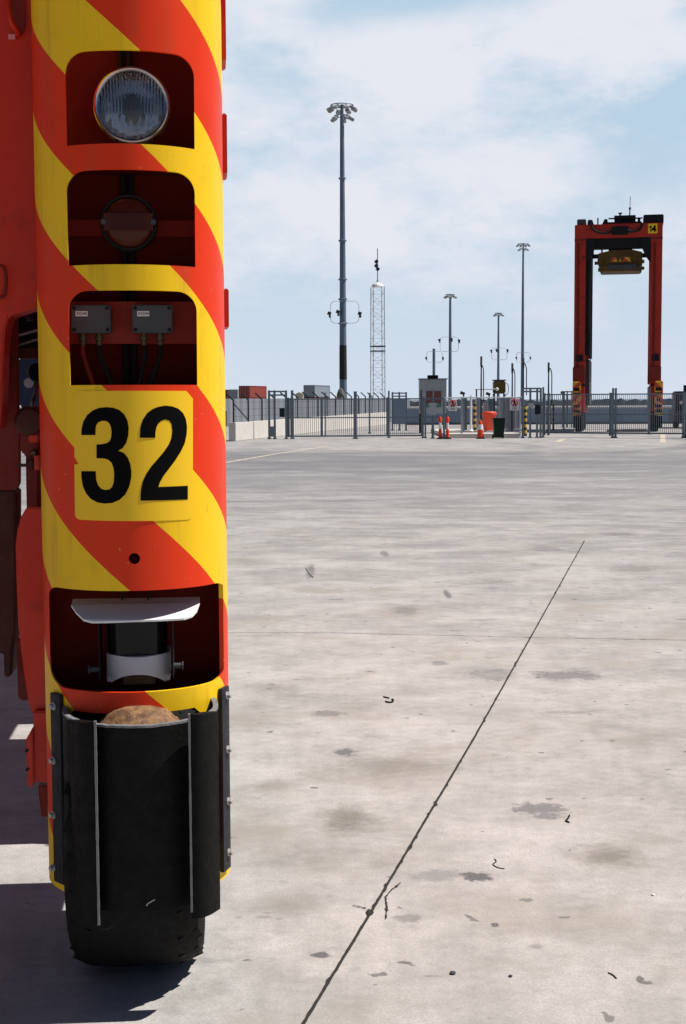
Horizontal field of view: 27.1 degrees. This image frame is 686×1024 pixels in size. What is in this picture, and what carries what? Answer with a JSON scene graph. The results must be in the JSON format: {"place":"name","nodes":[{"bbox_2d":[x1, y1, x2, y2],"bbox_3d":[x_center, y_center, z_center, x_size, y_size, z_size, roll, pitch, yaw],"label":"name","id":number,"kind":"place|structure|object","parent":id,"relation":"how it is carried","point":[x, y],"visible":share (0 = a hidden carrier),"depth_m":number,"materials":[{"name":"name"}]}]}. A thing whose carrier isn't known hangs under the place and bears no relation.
{"place":"outdoors","nodes":[
{"label":"outdoors","id":0,"kind":"place"},
{"bbox_2d":[229,389,238,397],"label":"shipping container","id":1,"kind":"object","parent":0,"point":[233,393],"visible":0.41,"depth_m":431.57,"materials":[{"name":"metal"}]},
{"bbox_2d":[229,412,385,440],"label":"retaining wall","id":2,"kind":"structure","parent":0,"point":[241,431],"depth_m":81.92,"materials":[{"name":"concrete"}]},
{"bbox_2d":[226,391,384,422],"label":"security fence","id":3,"kind":"object","parent":2,"relation":"on","point":[262,408],"visible":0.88,"depth_m":86.18,"materials":[{"name":"metal"}]},
{"bbox_2d":[303,385,329,396],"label":"shipping container","id":4,"kind":"object","parent":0,"point":[317,390],"visible":0.8,"depth_m":313.35,"materials":[{"name":"metal"}]},
{"bbox_2d":[225,398,409,426],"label":"corrugated wall","id":5,"kind":"structure","parent":0,"point":[254,406],"depth_m":112.78,"materials":[{"name":"grey metal"}]},
{"bbox_2d":[20,399,646,405],"bbox_3d":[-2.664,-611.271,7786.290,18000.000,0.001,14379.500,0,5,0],"label":"sea","id":6,"kind":"structure","parent":0,"point":[531,399],"depth_m":4652.89,"materials":[{"name":"blue liquid"}]},
{"bbox_2d":[0,405,685,1023],"bbox_3d":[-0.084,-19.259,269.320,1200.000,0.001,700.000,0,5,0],"label":"concrete apron","id":7,"kind":"object","parent":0,"point":[418,553],"visible":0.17,"depth_m":8.05,"materials":[{"name":"grey concrete"}]},
{"bbox_2d":[0,0,232,966],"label":"straddle carrier","id":8,"kind":"object","parent":7,"relation":"on","point":[114,309],"visible":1,"depth_m":4.71,"materials":[{"name":"red metal"}]},
{"bbox_2d":[239,397,266,398],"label":"shipping container","id":9,"kind":"object","parent":7,"relation":"on","point":[252,398],"visible":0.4,"depth_m":324.07,"materials":[{"name":"metal"}]},
{"bbox_2d":[239,386,266,397],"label":"shipping container","id":10,"kind":"object","parent":9,"relation":"on","point":[250,391],"visible":0.92,"depth_m":324.64,"materials":[{"name":"metal"}]},
{"bbox_2d":[226,446,326,462],"bbox_3d":[-2.320,-2.204,53.403,0.309,0.001,16.021,1,5,11],"label":"yellow line","id":11,"kind":"object","parent":7,"relation":"on","point":[272,454],"visible":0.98,"depth_m":51.81,"materials":[{"name":"paint"}]},
{"bbox_2d":[267,390,287,438],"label":"gateway","id":12,"kind":"object","parent":7,"relation":"on","point":[272,429],"visible":0.97,"depth_m":72.76,"materials":[{"name":"paint"}]},
{"bbox_2d":[290,390,294,438],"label":"gate post","id":13,"kind":"object","parent":7,"relation":"on","point":[292,425],"visible":0.94,"depth_m":72.80,"materials":[{"name":"grey metal"}]},
{"bbox_2d":[287,397,423,436],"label":"sliding gate","id":14,"kind":"structure","parent":13,"relation":"attached to","point":[321,417],"depth_m":73.30,"materials":[{"name":"grey metal"}]},
{"bbox_2d":[296,392,302,397],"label":"hut","id":15,"kind":"object","parent":7,"relation":"on","point":[299,394],"visible":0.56,"depth_m":149.50,"materials":[{"name":"beige paint"}]},
{"bbox_2d":[324,393,325,434],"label":"gate post","id":16,"kind":"object","parent":7,"relation":"on","point":[325,412],"visible":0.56,"depth_m":77.78,"materials":[{"name":"grey metal"}]},
{"bbox_2d":[336,388,344,397],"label":"covered pile","id":17,"kind":"object","parent":7,"relation":"on","point":[340,390],"visible":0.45,"depth_m":132.30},
{"bbox_2d":[326,103,361,397],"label":"light mast","id":18,"kind":"object","parent":7,"relation":"on","point":[343,117],"visible":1,"depth_m":133.29,"materials":[{"name":"grey metal"}]},
{"bbox_2d":[353,391,357,438],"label":"gate post","id":19,"kind":"object","parent":7,"relation":"on","point":[355,415],"visible":1,"depth_m":72.56,"materials":[{"name":"grey metal"}]},
{"bbox_2d":[368,393,370,433],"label":"gate post","id":20,"kind":"object","parent":7,"relation":"on","point":[369,432],"visible":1,"depth_m":83.79,"materials":[{"name":"grey metal"}]},
{"bbox_2d":[366,909,373,914],"bbox_3d":[0.105,1.563,5.554,0.030,0.003,0.065,0,5,0],"label":"joint chip","id":21,"kind":"object","parent":7,"relation":"on","point":[369,911],"visible":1,"depth_m":5.55,"materials":[{"name":"grey concrete"}]},
{"bbox_2d":[370,248,385,397],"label":"lattice mast","id":22,"kind":"object","parent":7,"relation":"on","point":[377,283],"visible":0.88,"depth_m":148.63,"materials":[{"name":"metal"}]},
{"bbox_2d":[387,391,389,437],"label":"gate post","id":23,"kind":"object","parent":7,"relation":"on","point":[389,413],"visible":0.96,"depth_m":74.28,"materials":[{"name":"grey metal"}]},
{"bbox_2d":[385,882,400,918],"bbox_3d":[0.183,1.552,5.695,0.044,0.001,0.422,1,5,10],"label":"surface crack","id":24,"kind":"object","parent":7,"relation":"on","point":[386,907],"visible":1,"depth_m":5.68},
{"bbox_2d":[391,392,407,430],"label":"gateway","id":25,"kind":"object","parent":7,"relation":"on","point":[403,409],"visible":0.73,"depth_m":91.66,"materials":[{"name":"grey metal"}]},
{"bbox_2d":[418,375,447,432],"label":"kiosk","id":26,"kind":"object","parent":7,"relation":"on","point":[432,386],"visible":0.73,"depth_m":83.70,"materials":[{"name":"paint"}]},
{"bbox_2d":[421,398,444,437],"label":"gateway","id":27,"kind":"object","parent":7,"relation":"on","point":[424,416],"visible":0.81,"depth_m":73.41,"materials":[{"name":"grey metal"}]},
{"bbox_2d":[429,403,436,438],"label":"intercom post","id":28,"kind":"object","parent":7,"relation":"on","point":[432,409],"visible":1,"depth_m":72.29,"materials":[{"name":"silver metal"}]},
{"bbox_2d":[425,349,443,374],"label":"light mast","id":29,"kind":"object","parent":7,"relation":"on","point":[433,365],"visible":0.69,"depth_m":243.48,"materials":[{"name":"grey metal"}]},
{"bbox_2d":[436,417,443,438],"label":"bollard","id":30,"kind":"object","parent":7,"relation":"on","point":[440,429],"visible":1,"depth_m":71.83,"materials":[{"name":"orange plastic"}]},
{"bbox_2d":[301,541,583,1023],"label":"expansion joint","id":31,"kind":"object","parent":7,"relation":"on","point":[310,1011],"visible":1,"depth_m":6.37,"materials":[{"name":"black rubber"}]},
{"bbox_2d":[444,417,450,438],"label":"bollard","id":32,"kind":"object","parent":7,"relation":"on","point":[447,427],"visible":0.99,"depth_m":71.83,"materials":[{"name":"orange plastic"}]},
{"bbox_2d":[228,632,669,639],"bbox_3d":[1.034,1.047,12.052,4.103,0.001,0.101,0,5,7],"label":"cross joint","id":33,"kind":"object","parent":7,"relation":"on","point":[370,633],"visible":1,"depth_m":12.24,"materials":[{"name":"grey concrete"}]},
{"bbox_2d":[438,294,459,399],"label":"light mast","id":34,"kind":"object","parent":7,"relation":"on","point":[449,296],"visible":0.94,"depth_m":206.55,"materials":[{"name":"grey metal"}]},
{"bbox_2d":[460,391,464,430],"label":"lamp post","id":35,"kind":"object","parent":7,"relation":"on","point":[462,393],"visible":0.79,"depth_m":78.75,"materials":[{"name":"grey metal"}]},
{"bbox_2d":[473,403,475,430],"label":"striped post","id":36,"kind":"object","parent":7,"relation":"on","point":[474,415],"visible":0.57,"depth_m":77.27,"materials":[{"name":"yellow metal"}]},
{"bbox_2d":[431,429,518,437],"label":"raised kerb","id":37,"kind":"structure","parent":7,"relation":"on","point":[486,435],"depth_m":73.33,"materials":[{"name":"concrete"}]},
{"bbox_2d":[462,398,467,429],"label":"fuel cabinet","id":38,"kind":"object","parent":37,"relation":"on","point":[465,420],"visible":0.64,"depth_m":79.85,"materials":[{"name":"grey metal"}]},
{"bbox_2d":[468,396,473,430],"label":"vent pipe","id":39,"kind":"object","parent":37,"relation":"on","point":[470,429],"visible":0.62,"depth_m":75.77,"materials":[{"name":"white metal"}]},
{"bbox_2d":[475,398,479,429],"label":"fuel cabinet","id":40,"kind":"object","parent":37,"relation":"on","point":[477,411],"visible":0.5,"depth_m":80.81,"materials":[{"name":"silver metal"}]},
{"bbox_2d":[483,402,487,429],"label":"fuel dispenser","id":41,"kind":"object","parent":37,"relation":"on","point":[485,406],"visible":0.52,"depth_m":78.80,"materials":[{"name":"silver metal"}]},
{"bbox_2d":[475,387,498,411],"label":"pipe frame","id":42,"kind":"object","parent":37,"relation":"on","point":[497,389],"visible":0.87,"depth_m":81.70,"materials":[{"name":"metal"}]},
{"bbox_2d":[482,411,496,430],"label":"orange tub","id":43,"kind":"object","parent":37,"relation":"on","point":[488,423],"visible":0.78,"depth_m":77.57,"materials":[{"name":"plastic"}]},
{"bbox_2d":[492,380,508,396],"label":"fuel tank","id":44,"kind":"object","parent":37,"relation":"on","point":[500,385],"visible":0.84,"depth_m":82.41,"materials":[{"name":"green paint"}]},
{"bbox_2d":[499,398,506,428],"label":"fuel cabinet","id":45,"kind":"object","parent":37,"relation":"on","point":[502,413],"visible":0.61,"depth_m":81.81,"materials":[{"name":"silver metal"}]},
{"bbox_2d":[507,398,514,428],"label":"fuel cabinet","id":46,"kind":"object","parent":37,"relation":"on","point":[508,415],"visible":0.57,"depth_m":80.85,"materials":[{"name":"grey metal"}]},
{"bbox_2d":[476,420,484,438],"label":"traffic cone","id":47,"kind":"object","parent":7,"relation":"on","point":[480,434],"visible":1,"depth_m":71.78,"materials":[{"name":"orange plastic"}]},
{"bbox_2d":[480,356,483,419],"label":"hose mast","id":48,"kind":"object","parent":7,"relation":"on","point":[481,365],"visible":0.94,"depth_m":79.65,"materials":[{"name":"metal"}]},
{"bbox_2d":[443,397,521,437],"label":"fence","id":49,"kind":"object","parent":7,"relation":"on","point":[484,420],"visible":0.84,"depth_m":73.83,"materials":[{"name":"silver metal"}]},
{"bbox_2d":[448,399,456,410],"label":"warning sign","id":50,"kind":"object","parent":49,"relation":"attached to","point":[452,404],"visible":1,"depth_m":73.67,"materials":[{"name":"white plastic"}]},
{"bbox_2d":[510,399,518,409],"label":"warning sign","id":51,"kind":"object","parent":49,"relation":"attached to","point":[514,404],"visible":1,"depth_m":73.67,"materials":[{"name":"white plastic"}]},
{"bbox_2d":[486,392,490,410],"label":"lamp post","id":52,"kind":"object","parent":7,"relation":"on","point":[487,393],"visible":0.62,"depth_m":83.72,"materials":[{"name":"grey metal"}]},
{"bbox_2d":[492,418,505,437],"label":"wheelie bin","id":53,"kind":"object","parent":7,"relation":"on","point":[498,426],"visible":1,"depth_m":71.80,"materials":[{"name":"green plastic"}]},
{"bbox_2d":[490,313,508,406],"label":"light mast","id":54,"kind":"object","parent":7,"relation":"on","point":[497,350],"visible":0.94,"depth_m":242.45,"materials":[{"name":"grey metal"}]},
{"bbox_2d":[511,363,514,430],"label":"hose mast","id":55,"kind":"object","parent":7,"relation":"on","point":[512,368],"visible":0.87,"depth_m":79.66,"materials":[{"name":"metal"}]},
{"bbox_2d":[515,243,530,406],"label":"light mast","id":56,"kind":"object","parent":7,"relation":"on","point":[523,249],"visible":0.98,"depth_m":292.59,"materials":[{"name":"grey metal"}]},
{"bbox_2d":[522,358,526,394],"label":"hose mast","id":57,"kind":"object","parent":7,"relation":"on","point":[523,363],"visible":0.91,"depth_m":81.57,"materials":[{"name":"metal"}]},
{"bbox_2d":[524,405,526,435],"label":"striped post","id":58,"kind":"object","parent":7,"relation":"on","point":[525,420],"visible":0.93,"depth_m":76.29,"materials":[{"name":"yellow metal"}]},
{"bbox_2d":[521,388,541,437],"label":"gateway","id":59,"kind":"object","parent":7,"relation":"on","point":[538,409],"visible":0.91,"depth_m":72.76,"materials":[{"name":"paint"}]},
{"bbox_2d":[410,398,671,406],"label":"breakwater","id":60,"kind":"object","parent":7,"relation":"on","point":[637,402],"visible":0.2,"depth_m":400.43,"materials":[{"name":"grey stone"}]},
{"bbox_2d":[542,387,544,437],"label":"gate post","id":61,"kind":"object","parent":7,"relation":"on","point":[543,436],"visible":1,"depth_m":73.29,"materials":[{"name":"grey metal"}]},
{"bbox_2d":[548,362,551,405],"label":"hose mast","id":62,"kind":"object","parent":7,"relation":"on","point":[549,368],"visible":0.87,"depth_m":79.60,"materials":[{"name":"metal"}]},
{"bbox_2d":[562,392,564,429],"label":"gate post","id":63,"kind":"object","parent":7,"relation":"on","point":[563,411],"visible":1,"depth_m":91.74,"materials":[{"name":"grey metal"}]},
{"bbox_2d":[561,391,572,426],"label":"gateway","id":64,"kind":"object","parent":7,"relation":"on","point":[567,409],"visible":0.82,"depth_m":99.72,"materials":[{"name":"grey metal"}]},
{"bbox_2d":[611,388,614,437],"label":"gate post","id":65,"kind":"object","parent":7,"relation":"on","point":[612,435],"visible":0.98,"depth_m":72.19,"materials":[{"name":"grey metal"}]},
{"bbox_2d":[544,392,685,435],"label":"sliding gate","id":66,"kind":"structure","parent":7,"relation":"on","point":[547,416],"depth_m":72.61,"materials":[{"name":"grey metal"}]},
{"bbox_2d":[614,388,616,437],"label":"gate post","id":67,"kind":"object","parent":7,"relation":"on","point":[615,421],"visible":0.99,"depth_m":72.21,"materials":[{"name":"grey metal"}]},
{"bbox_2d":[572,196,663,431],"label":"straddle carrier","id":68,"kind":"object","parent":7,"relation":"on","point":[620,237],"visible":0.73,"depth_m":85.46,"materials":[{"name":"red paint"}]},
{"bbox_2d":[647,387,650,434],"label":"gate post","id":69,"kind":"object","parent":7,"relation":"on","point":[649,406],"visible":0.8,"depth_m":78.78,"materials":[{"name":"grey metal"}]},
{"bbox_2d":[660,434,665,441],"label":"lane mark","id":70,"kind":"object","parent":7,"relation":"on","point":[662,437],"visible":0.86,"depth_m":70.88,"materials":[{"name":"white paint"}]},
{"bbox_2d":[681,385,685,437],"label":"gate post","id":71,"kind":"object","parent":7,"relation":"on","point":[684,388],"visible":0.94,"depth_m":71.70,"materials":[{"name":"metal"}]},
{"bbox_2d":[222,0,685,399],"label":"sky","id":72,"kind":"structure","parent":0,"point":[480,129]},
{"bbox_2d":[407,406,680,424],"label":"sea wall","id":73,"kind":"structure","parent":0,"point":[414,412],"depth_m":111.75,"materials":[{"name":"grey concrete"}]},
{"bbox_2d":[668,391,682,427],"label":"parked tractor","id":74,"kind":"object","parent":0,"point":[676,419],"visible":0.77,"depth_m":94.82,"materials":[{"name":"metal"}]}
]}

